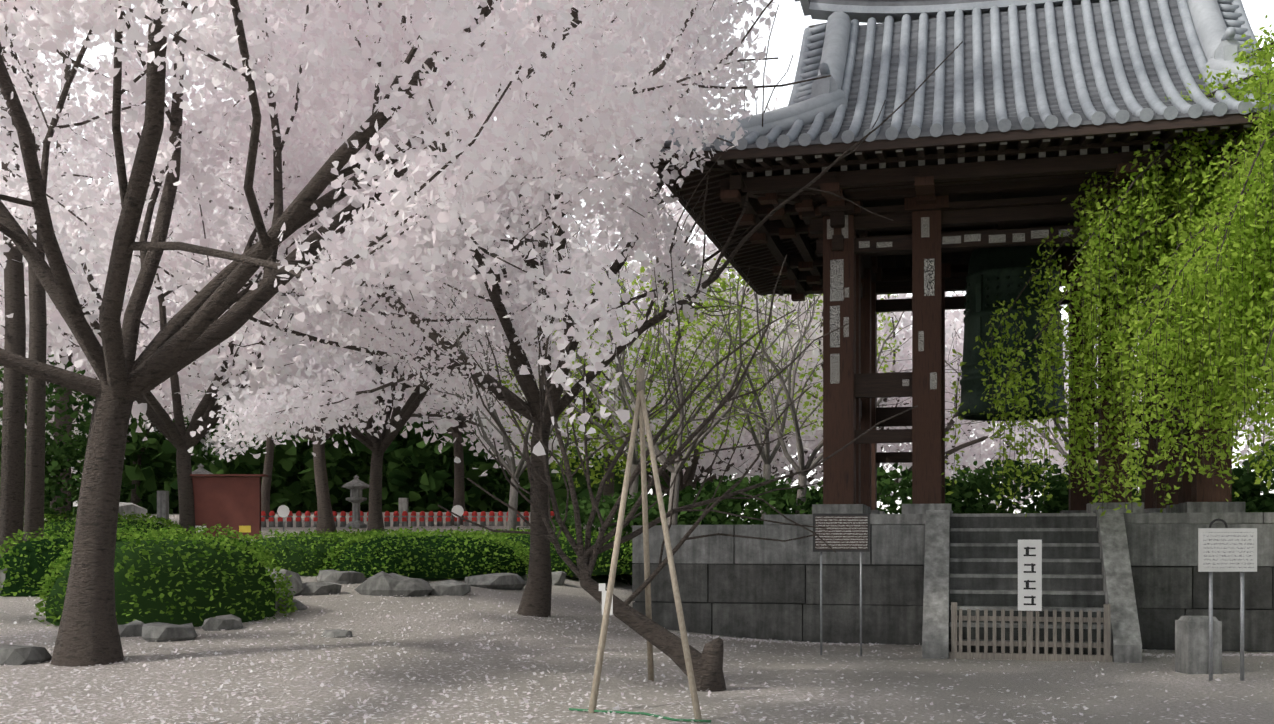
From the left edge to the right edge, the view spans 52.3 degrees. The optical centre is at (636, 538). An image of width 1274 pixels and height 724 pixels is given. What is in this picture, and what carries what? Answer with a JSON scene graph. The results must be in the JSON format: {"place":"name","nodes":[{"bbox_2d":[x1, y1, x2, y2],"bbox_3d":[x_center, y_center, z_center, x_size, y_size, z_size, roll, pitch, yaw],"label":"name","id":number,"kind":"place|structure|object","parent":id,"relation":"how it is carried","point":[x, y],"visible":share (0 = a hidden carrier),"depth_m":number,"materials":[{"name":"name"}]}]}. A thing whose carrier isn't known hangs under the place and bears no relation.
{"place":"outdoors","nodes":[
{"label":"outdoors","id":0,"kind":"place"},
{"bbox_2d":[0,512,1273,723],"bbox_3d":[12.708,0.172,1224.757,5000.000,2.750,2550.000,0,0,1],"label":"ground","id":1,"kind":"structure","parent":0,"point":[992,680],"depth_m":13.56,"materials":[{"name":"grey gravel"}]},
{"bbox_2d":[0,8,71,557],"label":"tall trunks","id":2,"kind":"object","parent":1,"relation":"on","point":[16,513],"visible":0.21,"depth_m":25.76,"materials":[{"name":"brown plant"}]},
{"bbox_2d":[0,354,126,521],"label":"trees","id":3,"kind":"object","parent":1,"relation":"on","point":[66,451],"visible":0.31,"depth_m":29.61,"materials":[{"name":"green plant"}]},
{"bbox_2d":[0,127,165,488],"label":"cherry tree","id":4,"kind":"object","parent":1,"relation":"on","point":[138,429],"depth_m":42.54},
{"bbox_2d":[0,90,227,507],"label":"cherry tree","id":5,"kind":"object","parent":1,"relation":"on","point":[187,405],"depth_m":43.50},
{"bbox_2d":[1,266,280,503],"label":"cherry tree","id":6,"kind":"object","parent":1,"relation":"on","point":[158,392],"depth_m":56.99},
{"bbox_2d":[0,510,297,626],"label":"hedge","id":7,"kind":"object","parent":1,"relation":"on","point":[157,604],"depth_m":17.51,"materials":[{"name":"green plant"}]},
{"bbox_2d":[192,463,212,473],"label":"stone lantern","id":8,"kind":"object","parent":1,"relation":"on","point":[200,470],"visible":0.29,"depth_m":47.86,"materials":[{"name":"grey stone"}]},
{"bbox_2d":[0,37,438,534],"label":"cherry tree","id":9,"kind":"object","parent":1,"relation":"on","point":[270,353],"depth_m":30.00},
{"bbox_2d":[190,474,267,538],"bbox_3d":[-9.839,-0.565,30.972,1.976,1.912,0.350,0,0,1],"label":"notice board","id":10,"kind":"object","parent":1,"relation":"on","point":[230,500],"visible":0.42,"depth_m":30.87,"materials":[{"name":"red wood"}]},
{"bbox_2d":[1,89,489,534],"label":"cherry tree","id":11,"kind":"object","parent":1,"relation":"on","point":[166,384],"depth_m":39.80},
{"bbox_2d":[86,213,429,518],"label":"cherry tree","id":12,"kind":"object","parent":1,"relation":"on","point":[266,482],"depth_m":51.87,"materials":[{"name":"pink plant"}]},
{"bbox_2d":[0,501,617,664],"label":"garden rocks","id":13,"kind":"object","parent":1,"relation":"on","point":[328,582],"visible":0.31,"depth_m":21.06,"materials":[{"name":"grey stone"}]},
{"bbox_2d":[0,369,683,532],"bbox_3d":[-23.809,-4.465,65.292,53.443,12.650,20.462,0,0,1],"label":"evergreen belt","id":14,"kind":"object","parent":1,"relation":"on","point":[293,488],"visible":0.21,"depth_m":60.35,"materials":[{"name":"green plant"}]},
{"bbox_2d":[342,475,368,527],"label":"stone lantern","id":15,"kind":"object","parent":1,"relation":"on","point":[355,485],"visible":0.98,"depth_m":44.21,"materials":[{"name":"grey stone"}]},
{"bbox_2d":[157,491,553,531],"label":"jizo statues","id":16,"kind":"object","parent":1,"relation":"on","point":[283,511],"visible":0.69,"depth_m":45.42,"materials":[{"name":"grey stone"}]},
{"bbox_2d":[97,19,627,534],"bbox_3d":[-7.252,-7.605,35.086,14.241,16.145,14.678,0,0,1],"label":"cherry tree","id":17,"kind":"object","parent":1,"relation":"on","point":[443,425],"depth_m":34.98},
{"bbox_2d":[0,0,830,666],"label":"cherry tree","id":18,"kind":"object","parent":1,"relation":"on","point":[594,90],"depth_m":13.20,"materials":[{"name":"pink plant"}]},
{"bbox_2d":[239,526,634,578],"bbox_3d":[-2.271,0.281,37.608,12.968,1.627,28.125,0,0,1],"label":"hedge","id":19,"kind":"object","parent":1,"relation":"on","point":[317,562],"depth_m":24.84,"materials":[{"name":"green plant"}]},
{"bbox_2d":[0,0,962,616],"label":"cherry tree","id":20,"kind":"object","parent":1,"relation":"on","point":[260,418],"depth_m":16.26,"materials":[{"name":"pink plant"}]},
{"bbox_2d":[398,270,611,530],"bbox_3d":[-3.347,-2.963,31.201,5.247,9.039,9.042,0,0,-8],"label":"bare tree","id":21,"kind":"object","parent":1,"relation":"on","point":[513,495],"visible":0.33,"depth_m":31.35,"materials":[{"name":"brown plant"}]},
{"bbox_2d":[378,106,733,524],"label":"cherry tree","id":22,"kind":"object","parent":1,"relation":"on","point":[459,497],"depth_m":46.71,"materials":[{"name":"pink plant"}]},
{"bbox_2d":[347,74,822,530],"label":"cherry tree","id":23,"kind":"object","parent":1,"relation":"on","point":[708,249],"depth_m":40.24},
{"bbox_2d":[424,226,777,576],"bbox_3d":[-0.391,-3.597,32.632,9.618,10.306,6.652,0,0,33],"label":"bare tree","id":24,"kind":"object","parent":1,"relation":"on","point":[634,485],"visible":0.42,"depth_m":32.51,"materials":[{"name":"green plant"}]},
{"bbox_2d":[0,580,1273,723],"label":"fallen petals","id":25,"kind":"object","parent":1,"relation":"on","point":[365,717],"visible":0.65,"depth_m":12.68,"materials":[{"name":"plant"}]},
{"bbox_2d":[569,367,710,722],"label":"tree support tripod","id":26,"kind":"object","parent":1,"relation":"on","point":[640,412],"visible":0.83,"depth_m":11.75,"materials":[{"name":"brown wood"}]},
{"bbox_2d":[530,228,783,500],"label":"cherry tree","id":27,"kind":"object","parent":1,"relation":"on","point":[571,441],"depth_m":59.18,"materials":[{"name":"plant"}]},
{"bbox_2d":[430,112,885,496],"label":"cherry tree","id":28,"kind":"object","parent":1,"relation":"on","point":[772,437],"depth_m":43.71,"materials":[{"name":"pink plant"}]},
{"bbox_2d":[438,236,917,691],"bbox_3d":[0.372,-0.742,13.303,3.921,4.795,3.519,0,0,40],"label":"bare tree","id":29,"kind":"object","parent":1,"relation":"on","point":[707,663],"visible":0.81,"depth_m":13.06,"materials":[{"name":"brown plant"}]},
{"bbox_2d":[548,214,822,524],"bbox_3d":[1.153,-2.960,28.548,7.140,9.033,7.067,0,0,14],"label":"bare tree","id":30,"kind":"object","parent":1,"relation":"on","point":[672,469],"visible":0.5,"depth_m":28.88,"materials":[{"name":"brown plant"}]},
{"bbox_2d":[495,258,901,487],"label":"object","id":31,"kind":"object","parent":1,"relation":"on","point":[740,422],"visible":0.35,"depth_m":35.73,"materials":[{"name":"green plant"}]},
{"bbox_2d":[650,257,822,518],"bbox_3d":[3.183,-3.369,34.793,5.713,9.850,9.333,0,0,1],"label":"bare tree","id":32,"kind":"object","parent":1,"relation":"on","point":[767,457],"visible":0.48,"depth_m":34.14,"materials":[{"name":"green plant"}]},
{"bbox_2d":[607,244,965,486],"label":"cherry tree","id":33,"kind":"object","parent":1,"relation":"on","point":[888,364],"depth_m":49.07,"materials":[{"name":"pink plant"}]},
{"bbox_2d":[564,266,903,489],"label":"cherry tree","id":34,"kind":"object","parent":33,"relation":"attached to","point":[736,461],"depth_m":45.57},
{"bbox_2d":[631,291,962,513],"bbox_3d":[4.409,-3.257,30.753,9.093,9.628,7.550,0,0,1],"label":"bare tree","id":35,"kind":"object","parent":1,"relation":"on","point":[802,477],"visible":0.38,"depth_m":30.34,"materials":[{"name":"brown plant"}]},
{"bbox_2d":[813,514,869,655],"bbox_3d":[2.675,0.612,17.003,0.740,1.870,0.053,0,0,1],"label":"info sign","id":36,"kind":"object","parent":1,"relation":"on","point":[845,533],"visible":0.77,"depth_m":16.98,"materials":[{"name":"metal"}]},
{"bbox_2d":[699,264,1097,511],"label":"cherry tree","id":37,"kind":"object","parent":1,"relation":"on","point":[981,459],"depth_m":44.44,"materials":[{"name":"plant"}]},
{"bbox_2d":[550,443,1273,584],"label":"shrubs","id":38,"kind":"object","parent":1,"relation":"on","point":[964,497],"visible":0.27,"depth_m":29.71,"materials":[{"name":"green plant"}]},
{"bbox_2d":[632,509,1273,662],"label":"stone platform","id":39,"kind":"structure","parent":1,"relation":"on","point":[1144,577],"depth_m":18.13,"materials":[{"name":"grey stone"}]},
{"bbox_2d":[720,143,1256,513],"bbox_3d":[6.323,-3.128,21.874,8.500,5.550,8.500,0,0,14],"label":"bell tower frame","id":40,"kind":"object","parent":39,"relation":"on","point":[933,210],"visible":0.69,"depth_m":19.56,"materials":[{"name":"brown wood"}]},
{"bbox_2d":[805,291,1140,474],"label":"cherry tree","id":41,"kind":"object","parent":1,"relation":"on","point":[948,396],"depth_m":53.46,"materials":[{"name":"plant"}]},
{"bbox_2d":[877,291,1141,458],"bbox_3d":[10.533,-3.036,31.221,8.706,9.185,6.829,0,0,1],"label":"bare tree","id":42,"kind":"object","parent":1,"relation":"on","point":[1059,448],"visible":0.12,"depth_m":31.58,"materials":[{"name":"brown plant"}]},
{"bbox_2d":[949,540,1112,661],"bbox_3d":[4.985,0.782,16.479,1.980,1.530,0.107,0,0,14],"label":"low fence","id":43,"kind":"object","parent":1,"relation":"on","point":[1029,577],"visible":1,"depth_m":16.44,"materials":[{"name":"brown wood"}]},
{"bbox_2d":[892,287,1243,509],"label":"cherry tree","id":44,"kind":"object","parent":1,"relation":"on","point":[1055,454],"depth_m":45.91,"materials":[{"name":"plant"}]},
{"bbox_2d":[941,15,1273,516],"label":"weeping tree","id":45,"kind":"object","parent":1,"relation":"on","point":[1235,296],"depth_m":16.70,"materials":[{"name":"green plant"}]},
{"bbox_2d":[1175,616,1221,673],"bbox_3d":[6.456,1.222,14.927,0.400,0.650,0.300,0,0,-5],"label":"stone marker","id":46,"kind":"object","parent":1,"relation":"on","point":[1191,644],"visible":0.96,"depth_m":14.79,"materials":[{"name":"grey stone"}]},
{"bbox_2d":[1198,519,1256,680],"bbox_3d":[6.410,0.667,14.098,0.620,1.760,0.074,0,0,1],"label":"info sign","id":47,"kind":"object","parent":1,"relation":"on","point":[1226,549],"visible":1,"depth_m":14.06,"materials":[{"name":"metal"}]},
{"bbox_2d":[0,0,1273,524],"label":"sky","id":48,"kind":"structure","parent":0,"point":[790,23],"materials":[{"name":"white"}]},
{"bbox_2d":[642,0,1273,295],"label":"tiled roof","id":49,"kind":"structure","parent":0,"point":[1020,79],"depth_m":19.58,"materials":[{"name":"grey tile"}]},
{"bbox_2d":[958,245,1067,420],"bbox_3d":[6.323,-3.953,21.874,1.780,3.800,1.780,0,0,14],"label":"temple bell","id":50,"kind":"object","parent":49,"relation":"attached to","point":[994,275],"visible":0.54,"depth_m":21.25,"materials":[{"name":"green metal"}]},
{"bbox_2d":[1066,337,1273,487],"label":"cherry tree","id":51,"kind":"object","parent":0,"point":[1244,451],"depth_m":55.00,"materials":[{"name":"plant"}]}
]}

